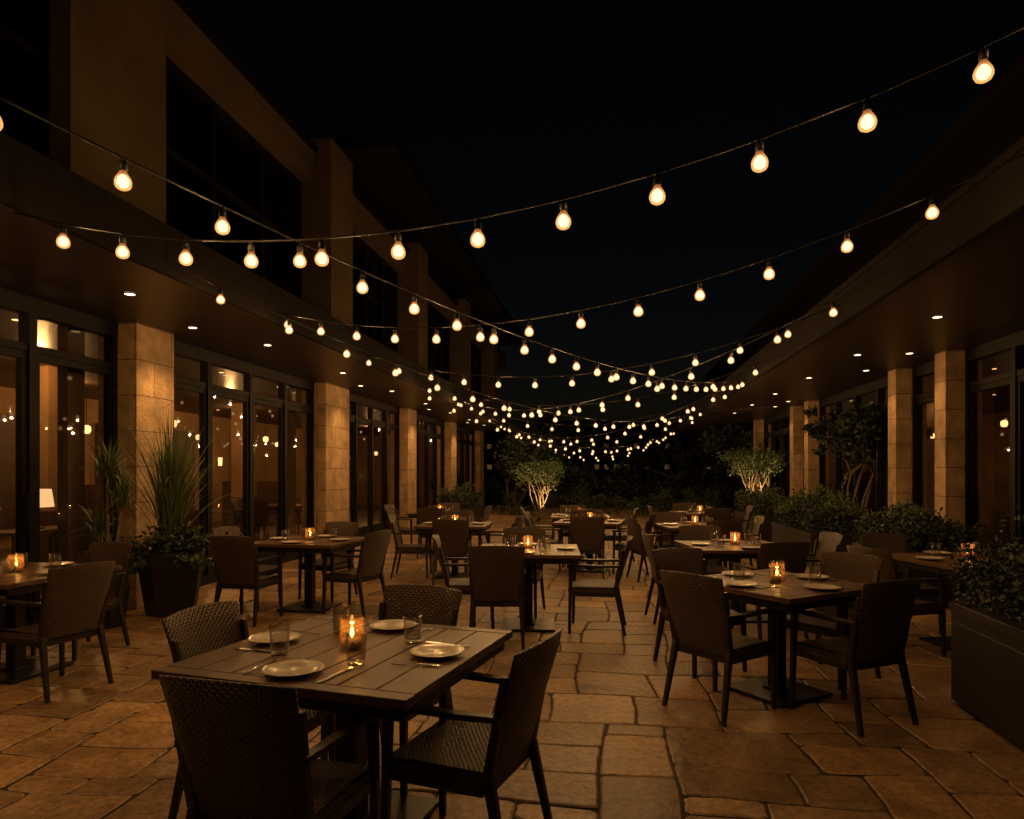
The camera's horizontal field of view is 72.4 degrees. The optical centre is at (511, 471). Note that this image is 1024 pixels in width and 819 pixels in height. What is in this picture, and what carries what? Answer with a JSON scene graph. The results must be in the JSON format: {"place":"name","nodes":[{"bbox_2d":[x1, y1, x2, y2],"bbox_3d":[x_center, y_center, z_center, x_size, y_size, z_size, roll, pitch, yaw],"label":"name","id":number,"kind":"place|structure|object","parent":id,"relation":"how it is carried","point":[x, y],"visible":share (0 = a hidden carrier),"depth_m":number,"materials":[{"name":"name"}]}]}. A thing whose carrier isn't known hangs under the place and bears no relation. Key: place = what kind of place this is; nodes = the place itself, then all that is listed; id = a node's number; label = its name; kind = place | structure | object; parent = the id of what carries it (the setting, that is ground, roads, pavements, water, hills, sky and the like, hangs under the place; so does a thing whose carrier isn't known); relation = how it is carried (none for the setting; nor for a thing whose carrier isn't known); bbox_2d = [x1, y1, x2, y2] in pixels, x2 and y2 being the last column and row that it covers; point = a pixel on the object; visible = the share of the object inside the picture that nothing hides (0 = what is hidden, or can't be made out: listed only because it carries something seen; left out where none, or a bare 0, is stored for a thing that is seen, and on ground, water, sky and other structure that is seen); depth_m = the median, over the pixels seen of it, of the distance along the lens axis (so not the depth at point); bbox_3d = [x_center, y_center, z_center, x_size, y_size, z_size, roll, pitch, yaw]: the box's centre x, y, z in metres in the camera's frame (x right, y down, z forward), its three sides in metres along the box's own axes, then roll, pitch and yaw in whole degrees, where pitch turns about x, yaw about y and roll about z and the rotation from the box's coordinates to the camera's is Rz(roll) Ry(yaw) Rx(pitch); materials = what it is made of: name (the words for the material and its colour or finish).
{"place":"outdoors","nodes":[
{"label":"outdoors","id":0,"kind":"place"},
{"bbox_2d":[0,506,1023,818],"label":"patio paving","id":1,"kind":"structure","parent":0,"point":[616,740],"depth_m":4.06,"materials":[{"name":"stone"}]},
{"bbox_2d":[0,561,115,703],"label":"wicker armchair","id":2,"kind":"object","parent":1,"relation":"on","point":[72,605],"visible":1,"depth_m":4.70,"materials":[{"name":"wicker"}]},
{"bbox_2d":[0,287,117,629],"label":"window wall","id":3,"kind":"structure","parent":1,"relation":"on","point":[27,353],"depth_m":6.54,"materials":[{"name":"brown metal"}]},
{"bbox_2d":[0,562,122,683],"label":"dining table","id":4,"kind":"object","parent":1,"relation":"on","point":[17,666],"visible":0.62,"depth_m":5.20,"materials":[{"name":"brown wood"}]},
{"bbox_2d":[31,541,132,660],"bbox_3d":[-3.602,1.057,5.907,0.501,0.886,0.602,0,0,19],"label":"wicker armchair","id":5,"kind":"object","parent":1,"relation":"on","point":[119,553],"visible":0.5,"depth_m":6.02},
{"bbox_2d":[62,435,154,627],"bbox_3d":[-3.941,0.536,6.850,1.004,1.908,0.799,0,0,8],"label":"potted dracaena","id":6,"kind":"object","parent":1,"relation":"on","point":[120,498],"visible":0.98,"depth_m":6.81,"materials":[{"name":"green plant"}]},
{"bbox_2d":[78,408,250,616],"bbox_3d":[-3.639,0.371,7.454,1.529,2.237,1.981,0,0,-4],"label":"potted yucca","id":7,"kind":"object","parent":1,"relation":"on","point":[168,567],"visible":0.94,"depth_m":7.28,"materials":[{"name":"green plant"}]},
{"bbox_2d":[174,340,313,585],"bbox_3d":[-3.957,-0.065,10.523,0.155,3.129,4.460,0,0,8],"label":"window wall","id":8,"kind":"structure","parent":1,"relation":"on","point":[205,388],"depth_m":10.43,"materials":[{"name":"brown metal"}]},
{"bbox_2d":[209,536,283,626],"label":"wicker armchair","id":9,"kind":"object","parent":1,"relation":"on","point":[236,560],"visible":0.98,"depth_m":6.85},
{"bbox_2d":[212,526,280,610],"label":"wicker armchair","id":10,"kind":"object","parent":1,"relation":"on","point":[263,569],"visible":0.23,"depth_m":7.88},
{"bbox_2d":[162,600,335,818],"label":"wicker armchair","id":11,"kind":"object","parent":1,"relation":"on","point":[193,631],"visible":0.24,"depth_m":3.17,"materials":[{"name":"wicker"}]},
{"bbox_2d":[158,675,379,818],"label":"wicker armchair","id":12,"kind":"object","parent":1,"relation":"on","point":[244,751],"visible":0.98,"depth_m":2.14,"materials":[{"name":"wicker"}]},
{"bbox_2d":[98,322,483,609],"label":"ground floor columns","id":13,"kind":"structure","parent":1,"relation":"on","point":[146,369],"depth_m":8.25,"materials":[{"name":"stone"}]},
{"bbox_2d":[255,535,364,612],"bbox_3d":[-2.228,1.124,7.721,0.990,0.748,0.990,0,0,12],"label":"dining table","id":14,"kind":"object","parent":1,"relation":"on","point":[310,550],"visible":0.77,"depth_m":7.62,"materials":[{"name":"brown wood"}]},
{"bbox_2d":[298,521,358,601],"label":"wicker armchair","id":15,"kind":"object","parent":1,"relation":"on","point":[343,528],"visible":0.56,"depth_m":8.52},
{"bbox_2d":[151,615,511,818],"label":"dining table","id":16,"kind":"object","parent":1,"relation":"on","point":[378,684],"visible":0.79,"depth_m":2.80,"materials":[{"name":"brown wood"}]},
{"bbox_2d":[247,631,300,643],"bbox_3d":[-1.054,0.739,3.107,0.225,0.020,0.225,0,0,8],"label":"dinner plate","id":17,"kind":"object","parent":16,"relation":"on","point":[277,637],"visible":0.94,"depth_m":3.13,"materials":[{"name":"white ceramic"}]},
{"bbox_2d":[261,659,323,676],"bbox_3d":[-0.817,0.739,2.615,0.225,0.020,0.225,0,0,8],"label":"dinner plate","id":18,"kind":"object","parent":16,"relation":"on","point":[292,668],"visible":1,"depth_m":2.64,"materials":[{"name":"white ceramic"}]},
{"bbox_2d":[342,627,361,646],"bbox_3d":[-0.682,0.683,2.983,0.103,0.132,0.103,0,0,8],"label":"candle","id":19,"kind":"object","parent":16,"relation":"on","point":[353,641],"visible":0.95,"depth_m":2.96,"materials":[{"name":"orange wax"}]},
{"bbox_2d":[345,630,367,665],"bbox_3d":[-0.608,0.689,2.732,0.087,0.122,0.087,0,0,8],"label":"drinking glass","id":20,"kind":"object","parent":16,"relation":"on","point":[348,659],"visible":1,"depth_m":2.72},
{"bbox_2d":[369,619,416,630],"bbox_3d":[-0.570,0.739,3.359,0.225,0.020,0.225,0,0,8],"label":"dinner plate","id":21,"kind":"object","parent":16,"relation":"on","point":[392,624],"visible":0.95,"depth_m":3.38,"materials":[{"name":"white ceramic"}]},
{"bbox_2d":[410,643,464,657],"bbox_3d":[-0.306,0.739,2.871,0.225,0.020,0.225,0,0,8],"label":"dinner plate","id":22,"kind":"object","parent":16,"relation":"on","point":[437,650],"visible":1,"depth_m":2.89,"materials":[{"name":"white ceramic"}]},
{"bbox_2d":[321,530,391,617],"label":"wicker armchair","id":23,"kind":"object","parent":1,"relation":"on","point":[372,550],"visible":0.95,"depth_m":7.35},
{"bbox_2d":[349,393,399,536],"bbox_3d":[-3.204,-0.065,15.875,0.155,3.129,4.050,0,0,8],"label":"window wall","id":24,"kind":"structure","parent":1,"relation":"on","point":[355,419],"depth_m":15.83,"materials":[{"name":"brown metal"}]},
{"bbox_2d":[320,584,461,796],"bbox_3d":[-0.587,1.057,3.549,0.501,0.886,0.602,0,0,24],"label":"wicker armchair","id":25,"kind":"object","parent":1,"relation":"on","point":[434,604],"visible":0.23,"depth_m":3.76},
{"bbox_2d":[384,504,417,549],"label":"wicker armchair","id":26,"kind":"object","parent":1,"relation":"on","point":[389,508],"visible":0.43,"depth_m":13.15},
{"bbox_2d":[388,514,431,577],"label":"wicker armchair","id":27,"kind":"object","parent":1,"relation":"on","point":[402,548],"visible":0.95,"depth_m":9.88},
{"bbox_2d":[416,508,443,557],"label":"wicker armchair","id":28,"kind":"object","parent":1,"relation":"on","point":[426,514],"visible":0.43,"depth_m":12.13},
{"bbox_2d":[417,414,444,507],"bbox_3d":[-2.526,-0.065,20.703,0.155,3.129,4.100,0,0,8],"label":"window wall","id":29,"kind":"structure","parent":1,"relation":"on","point":[426,433],"depth_m":20.73,"materials":[{"name":"brown metal"}]},
{"bbox_2d":[431,519,469,584],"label":"wicker armchair","id":30,"kind":"object","parent":1,"relation":"on","point":[453,534],"visible":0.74,"depth_m":9.13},
{"bbox_2d":[413,521,492,577],"bbox_3d":[-0.822,1.124,10.096,0.990,0.748,0.990,0,0,5],"label":"dining table","id":31,"kind":"object","parent":1,"relation":"on","point":[473,528],"visible":0.51,"depth_m":9.84,"materials":[{"name":"brown wood"}]},
{"bbox_2d":[435,511,473,571],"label":"wicker armchair","id":32,"kind":"object","parent":1,"relation":"on","point":[464,515],"visible":0.2,"depth_m":11.03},
{"bbox_2d":[433,482,484,521],"bbox_3d":[-1.470,0.881,20.048,0.892,1.239,3.743,0,0,8],"label":"shrub","id":33,"kind":"object","parent":1,"relation":"on","point":[466,498],"visible":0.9,"depth_m":19.65,"materials":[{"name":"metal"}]},
{"bbox_2d":[432,535,493,628],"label":"wicker armchair","id":34,"kind":"object","parent":1,"relation":"on","point":[462,585],"visible":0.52,"depth_m":6.58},
{"bbox_2d":[457,426,474,490],"bbox_3d":[-1.830,-0.065,25.654,0.155,3.129,4.300,0,0,8],"label":"window wall","id":35,"kind":"structure","parent":1,"relation":"on","point":[461,440],"depth_m":26.62,"materials":[{"name":"brown metal"}]},
{"bbox_2d":[380,627,561,818],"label":"wicker armchair","id":36,"kind":"object","parent":1,"relation":"on","point":[476,754],"visible":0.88,"depth_m":2.59,"materials":[{"name":"wicker"}]},
{"bbox_2d":[472,505,491,544],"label":"wicker armchair","id":37,"kind":"object","parent":1,"relation":"on","point":[485,514],"visible":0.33,"depth_m":12.68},
{"bbox_2d":[467,546,525,649],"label":"wicker armchair","id":38,"kind":"object","parent":1,"relation":"on","point":[496,574],"visible":0.95,"depth_m":5.93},
{"bbox_2d":[477,515,524,545],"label":"wicker armchair","id":39,"kind":"object","parent":1,"relation":"on","point":[519,521],"visible":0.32,"depth_m":9.76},
{"bbox_2d":[502,527,545,617],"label":"wicker armchair","id":40,"kind":"object","parent":1,"relation":"on","point":[526,534],"visible":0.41,"depth_m":7.73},
{"bbox_2d":[481,544,580,631],"bbox_3d":[0.156,1.124,6.818,0.990,0.748,0.990,0,0,3],"label":"dining table","id":41,"kind":"object","parent":1,"relation":"on","point":[550,555],"visible":0.49,"depth_m":6.75,"materials":[{"name":"brown wood"}]},
{"bbox_2d":[487,433,581,512],"bbox_3d":[0.774,0.057,24.907,3.161,2.923,5.019,0,0,-5],"label":"ornamental tree","id":42,"kind":"object","parent":1,"relation":"on","point":[514,451],"visible":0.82,"depth_m":24.01,"materials":[{"name":"green plant"}]},
{"bbox_2d":[510,457,564,520],"bbox_3d":[0.796,0.524,22.028,1.841,1.971,2.219,0,0,8],"label":"olive tree","id":43,"kind":"object","parent":1,"relation":"on","point":[548,469],"visible":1,"depth_m":21.88,"materials":[{"name":"green plant"}]},
{"bbox_2d":[523,511,563,570],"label":"wicker armchair","id":44,"kind":"object","parent":1,"relation":"on","point":[529,520],"visible":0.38,"depth_m":10.94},
{"bbox_2d":[560,505,586,555],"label":"wicker armchair","id":45,"kind":"object","parent":1,"relation":"on","point":[568,508],"visible":0.12,"depth_m":12.99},
{"bbox_2d":[568,511,599,564],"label":"wicker armchair","id":46,"kind":"object","parent":1,"relation":"on","point":[591,513],"visible":0.15,"depth_m":11.12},
{"bbox_2d":[570,516,604,579],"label":"wicker armchair","id":47,"kind":"object","parent":1,"relation":"on","point":[587,533],"visible":0.79,"depth_m":9.80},
{"bbox_2d":[552,518,624,572],"bbox_3d":[1.194,1.124,10.714,0.990,0.748,0.990,0,0,14],"label":"dining table","id":48,"kind":"object","parent":1,"relation":"on","point":[566,524],"visible":0.54,"depth_m":10.44,"materials":[{"name":"brown wood"}]},
{"bbox_2d":[567,536,632,635],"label":"wicker armchair","id":49,"kind":"object","parent":1,"relation":"on","point":[593,588],"visible":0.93,"depth_m":6.48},
{"bbox_2d":[604,508,637,561],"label":"wicker armchair","id":50,"kind":"object","parent":1,"relation":"on","point":[609,536],"visible":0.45,"depth_m":11.71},
{"bbox_2d":[612,513,655,575],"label":"wicker armchair","id":51,"kind":"object","parent":1,"relation":"on","point":[647,528],"visible":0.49,"depth_m":10.31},
{"bbox_2d":[624,516,674,581],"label":"wicker armchair","id":52,"kind":"object","parent":1,"relation":"on","point":[635,531],"visible":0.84,"depth_m":9.64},
{"bbox_2d":[654,512,685,547],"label":"wicker armchair","id":53,"kind":"object","parent":1,"relation":"on","point":[666,517],"visible":0.36,"depth_m":10.79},
{"bbox_2d":[641,532,707,624],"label":"wicker armchair","id":54,"kind":"object","parent":1,"relation":"on","point":[649,544],"visible":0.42,"depth_m":7.05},
{"bbox_2d":[672,503,697,520],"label":"wicker armchair","id":55,"kind":"object","parent":1,"relation":"on","point":[680,506],"visible":0.21,"depth_m":13.88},
{"bbox_2d":[652,522,742,533],"bbox_3d":[2.590,1.124,9.906,0.990,0.748,0.990,0,0,-4],"label":"dining table","id":56,"kind":"object","parent":1,"relation":"on","point":[672,529],"visible":0.28,"depth_m":9.82,"materials":[{"name":"brown wood"}]},
{"bbox_2d":[651,547,746,678],"bbox_3d":[1.432,1.057,5.440,0.501,0.886,0.602,0,0,-22],"label":"wicker armchair","id":57,"kind":"object","parent":1,"relation":"on","point":[691,560],"visible":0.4,"depth_m":5.60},
{"bbox_2d":[678,525,728,574],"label":"wicker armchair","id":58,"kind":"object","parent":1,"relation":"on","point":[696,532],"visible":0.33,"depth_m":8.06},
{"bbox_2d":[693,508,731,521],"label":"wicker armchair","id":59,"kind":"object","parent":1,"relation":"on","point":[718,514],"visible":0.27,"depth_m":11.94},
{"bbox_2d":[659,570,777,726],"bbox_3d":[1.296,1.057,4.447,0.602,0.886,0.501,0,0,-36],"label":"wicker armchair","id":60,"kind":"object","parent":1,"relation":"on","point":[699,615],"visible":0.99,"depth_m":4.31,"materials":[{"name":"wicker"}]},
{"bbox_2d":[674,540,767,622],"bbox_3d":[2.291,1.124,7.192,0.990,0.748,0.990,0,0,-2],"label":"dining table","id":61,"kind":"object","parent":1,"relation":"on","point":[732,552],"visible":0.55,"depth_m":6.96,"materials":[{"name":"brown wood"}]},
{"bbox_2d":[706,520,742,567],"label":"wicker armchair","id":62,"kind":"object","parent":1,"relation":"on","point":[731,529],"visible":0.2,"depth_m":8.92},
{"bbox_2d":[732,505,753,539],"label":"wicker armchair","id":63,"kind":"object","parent":1,"relation":"on","point":[747,514],"visible":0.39,"depth_m":12.80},
{"bbox_2d":[723,516,764,570],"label":"wicker armchair","id":64,"kind":"object","parent":1,"relation":"on","point":[757,524],"visible":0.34,"depth_m":9.87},
{"bbox_2d":[733,482,790,541],"bbox_3d":[5.630,0.859,15.732,1.106,1.281,3.592,0,0,8],"label":"planter box","id":65,"kind":"object","parent":1,"relation":"on","point":[762,504],"visible":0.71,"depth_m":15.10,"materials":[{"name":"metal"}]},
{"bbox_2d":[711,441,787,494],"bbox_3d":[6.277,0.166,18.413,1.944,1.985,2.416,0,0,8],"label":"olive tree","id":66,"kind":"object","parent":65,"relation":"in","point":[756,462],"visible":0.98,"depth_m":18.20,"materials":[{"name":"green plant"}]},
{"bbox_2d":[729,542,810,639],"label":"wicker armchair","id":67,"kind":"object","parent":1,"relation":"on","point":[793,555],"visible":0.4,"depth_m":6.20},
{"bbox_2d":[703,569,865,707],"bbox_3d":[1.807,1.124,4.773,0.946,0.748,0.946,0,0,-30],"label":"dining table","id":68,"kind":"object","parent":1,"relation":"on","point":[785,598],"visible":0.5,"depth_m":4.62,"materials":[{"name":"brown wood"}]},
{"bbox_2d":[723,580,758,586],"bbox_3d":[1.505,0.739,4.608,0.225,0.020,0.225,0,0,8],"label":"dinner plate","id":69,"kind":"object","parent":68,"relation":"on","point":[738,583],"visible":0.99,"depth_m":4.64,"materials":[{"name":"white ceramic"}]},
{"bbox_2d":[803,583,840,590],"bbox_3d":[1.983,0.739,4.477,0.225,0.020,0.225,0,0,8],"label":"dinner plate","id":70,"kind":"object","parent":68,"relation":"on","point":[821,586],"visible":1,"depth_m":4.50,"materials":[{"name":"white ceramic"}]},
{"bbox_2d":[787,532,843,614],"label":"wicker armchair","id":71,"kind":"object","parent":1,"relation":"on","point":[828,542],"visible":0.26,"depth_m":7.21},
{"bbox_2d":[770,484,866,567],"bbox_3d":[5.131,0.847,11.902,1.309,1.306,2.975,0,0,16],"label":"planter box","id":72,"kind":"object","parent":1,"relation":"on","point":[812,517],"visible":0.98,"depth_m":11.28,"materials":[{"name":"metal"}]},
{"bbox_2d":[786,552,882,690],"bbox_3d":[2.356,1.057,5.154,0.602,0.886,0.501,0,0,-35],"label":"wicker armchair","id":73,"kind":"object","parent":1,"relation":"on","point":[857,567],"visible":0.42,"depth_m":5.21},
{"bbox_2d":[789,578,922,737],"bbox_3d":[2.094,1.057,4.262,0.501,0.886,0.602,0,0,-24],"label":"wicker armchair","id":74,"kind":"object","parent":1,"relation":"on","point":[879,622],"visible":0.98,"depth_m":4.09,"materials":[{"name":"wicker"}]},
{"bbox_2d":[846,545,947,656],"bbox_3d":[3.177,1.057,5.832,0.602,0.886,0.501,0,0,-15],"label":"wicker armchair","id":75,"kind":"object","parent":1,"relation":"on","point":[889,571],"visible":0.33,"depth_m":5.67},
{"bbox_2d":[859,533,941,633],"bbox_3d":[3.726,1.057,6.752,0.501,0.886,0.602,0,0,-3],"label":"wicker armchair","id":76,"kind":"object","parent":1,"relation":"on","point":[894,543],"visible":0.27,"depth_m":6.98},
{"bbox_2d":[850,498,982,607],"bbox_3d":[4.812,0.915,8.633,1.023,1.169,2.328,0,0,8],"label":"planter box","id":77,"kind":"object","parent":1,"relation":"on","point":[918,529],"visible":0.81,"depth_m":7.92,"materials":[{"name":"metal"}]},
{"bbox_2d":[892,552,1018,649],"bbox_3d":[3.931,1.124,6.035,0.990,0.748,0.990,0,0,-7],"label":"dining table","id":78,"kind":"object","parent":1,"relation":"on","point":[912,561],"visible":0.28,"depth_m":6.02,"materials":[{"name":"brown wood"}]},
{"bbox_2d":[945,505,1023,750],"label":"planter box","id":79,"kind":"object","parent":1,"relation":"on","point":[987,662],"visible":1,"depth_m":4.09,"materials":[{"name":"metal"}]},
{"bbox_2d":[186,0,1023,420],"label":"sky","id":80,"kind":"structure","parent":0,"point":[497,105],"materials":[{"name":"black"}]},
{"bbox_2d":[484,420,728,486],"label":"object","id":81,"kind":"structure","parent":0,"point":[490,439],"depth_m":74.11,"materials":[{"name":"plant"}]},
{"bbox_2d":[484,486,728,506],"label":"ground","id":82,"kind":"structure","parent":0,"point":[528,502],"depth_m":42.82,"materials":[{"name":"stone"}]},
{"bbox_2d":[0,324,465,604],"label":"interior room","id":83,"kind":"object","parent":82,"relation":"on","point":[64,437],"visible":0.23,"depth_m":13.40,"materials":[{"name":"brown wood"}]},
{"bbox_2d":[0,525,86,563],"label":"console table","id":84,"kind":"object","parent":83,"relation":"on","point":[47,529],"visible":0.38,"depth_m":8.95,"materials":[{"name":"brown wood"}]},
{"bbox_2d":[40,489,54,528],"bbox_3d":[-6.194,0.481,9.101,0.418,0.517,0.418,0,0,8],"label":"table lamp","id":85,"kind":"object","parent":84,"relation":"on","point":[46,498],"visible":0.2,"depth_m":9.05,"materials":[{"name":"white fabric"}]},
{"bbox_2d":[85,513,97,549],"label":"wicker armchair","id":86,"kind":"object","parent":83,"relation":"on","point":[88,539],"visible":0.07,"depth_m":9.98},
{"bbox_2d":[230,498,264,538],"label":"wicker armchair","id":87,"kind":"object","parent":83,"relation":"on","point":[237,504],"visible":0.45,"depth_m":15.44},
{"bbox_2d":[0,131,526,434],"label":"canopy","id":88,"kind":"object","parent":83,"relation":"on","point":[88,271],"visible":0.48,"depth_m":6.90,"materials":[{"name":"brown wood"}]},
{"bbox_2d":[50,0,525,408],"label":"storey","id":89,"kind":"object","parent":88,"relation":"on","point":[107,74],"visible":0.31,"depth_m":9.67,"materials":[{"name":"beige paint"}]},
{"bbox_2d":[0,0,480,397],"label":"windows","id":90,"kind":"structure","parent":89,"relation":"attached to","point":[215,151],"depth_m":8.59,"materials":[{"name":"black glass"}]},
{"bbox_2d":[0,96,740,391],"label":"string lights","id":91,"kind":"object","parent":88,"relation":"hanging from","point":[122,180],"visible":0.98,"depth_m":4.00},
{"bbox_2d":[166,261,704,428],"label":"string lights","id":92,"kind":"object","parent":88,"relation":"hanging from","point":[220,298],"visible":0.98,"depth_m":7.95},
{"bbox_2d":[13,26,1023,267],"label":"string lights","id":93,"kind":"object","parent":88,"relation":"hanging from","point":[982,74],"visible":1,"depth_m":3.26},
{"bbox_2d":[416,385,675,452],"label":"string lights","id":94,"kind":"object","parent":88,"relation":"hanging from","point":[497,428],"visible":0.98,"depth_m":16.31},
{"bbox_2d":[457,386,735,431],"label":"string lights","id":95,"kind":"object","parent":88,"relation":"hanging from","point":[605,428],"visible":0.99,"depth_m":14.28},
{"bbox_2d":[358,303,841,387],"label":"string lights","id":96,"kind":"object","parent":88,"relation":"hanging from","point":[787,334],"visible":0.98,"depth_m":8.45},
{"bbox_2d":[482,400,717,445],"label":"string lights","id":97,"kind":"object","parent":88,"relation":"hanging from","point":[640,436],"visible":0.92,"depth_m":17.35},
{"bbox_2d":[417,350,792,413],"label":"string lights","id":98,"kind":"object","parent":88,"relation":"hanging from","point":[674,396],"visible":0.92,"depth_m":10.81},
{"bbox_2d":[499,364,766,442],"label":"string lights","id":99,"kind":"object","parent":88,"relation":"hanging from","point":[742,384],"visible":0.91,"depth_m":14.53},
{"bbox_2d":[272,154,1023,343],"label":"string lights","id":100,"kind":"object","parent":88,"relation":"hanging from","point":[932,212],"visible":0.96,"depth_m":4.98},
{"bbox_2d":[460,260,908,417],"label":"string lights","id":101,"kind":"object","parent":88,"relation":"hanging from","point":[833,312],"visible":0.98,"depth_m":7.96},
{"bbox_2d":[254,501,277,540],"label":"wicker armchair","id":102,"kind":"object","parent":83,"relation":"on","point":[261,513],"visible":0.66,"depth_m":14.41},
{"bbox_2d":[490,409,626,505],"bbox_3d":[1.970,-0.714,31.237,3.486,4.499,7.349,0,0,44],"label":"ornamental tree","id":103,"kind":"object","parent":82,"relation":"on","point":[539,427],"visible":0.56,"depth_m":31.73,"materials":[{"name":"green plant"}]},
{"bbox_2d":[430,453,863,515],"bbox_3d":[4.811,0.782,26.740,17.711,3.464,7.452,0,0,8],"label":"hedge","id":104,"kind":"object","parent":82,"relation":"on","point":[582,496],"visible":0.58,"depth_m":28.70,"materials":[{"name":"green plant"}]},
{"bbox_2d":[604,425,728,501],"bbox_3d":[7.836,-0.492,31.589,7.352,4.041,4.565,0,0,8],"label":"ornamental tree","id":105,"kind":"object","parent":82,"relation":"on","point":[642,460],"visible":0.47,"depth_m":32.00,"materials":[{"name":"green plant"}]},
{"bbox_2d":[697,423,833,491],"bbox_3d":[8.685,-0.265,23.160,4.749,3.590,4.669,0,0,8],"label":"ornamental tree","id":106,"kind":"object","parent":82,"relation":"on","point":[725,439],"visible":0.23,"depth_m":23.88,"materials":[{"name":"green plant"}]},
{"bbox_2d":[669,52,1023,586],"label":"hotel wing","id":107,"kind":"structure","parent":82,"relation":"on","point":[935,324],"depth_m":9.36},
{"bbox_2d":[801,399,934,524],"bbox_3d":[6.625,-0.197,12.808,2.298,2.414,2.242,0,0,8],"label":"ornamental tree","id":108,"kind":"object","parent":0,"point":[858,428],"visible":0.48,"depth_m":12.46,"materials":[{"name":"green plant"}]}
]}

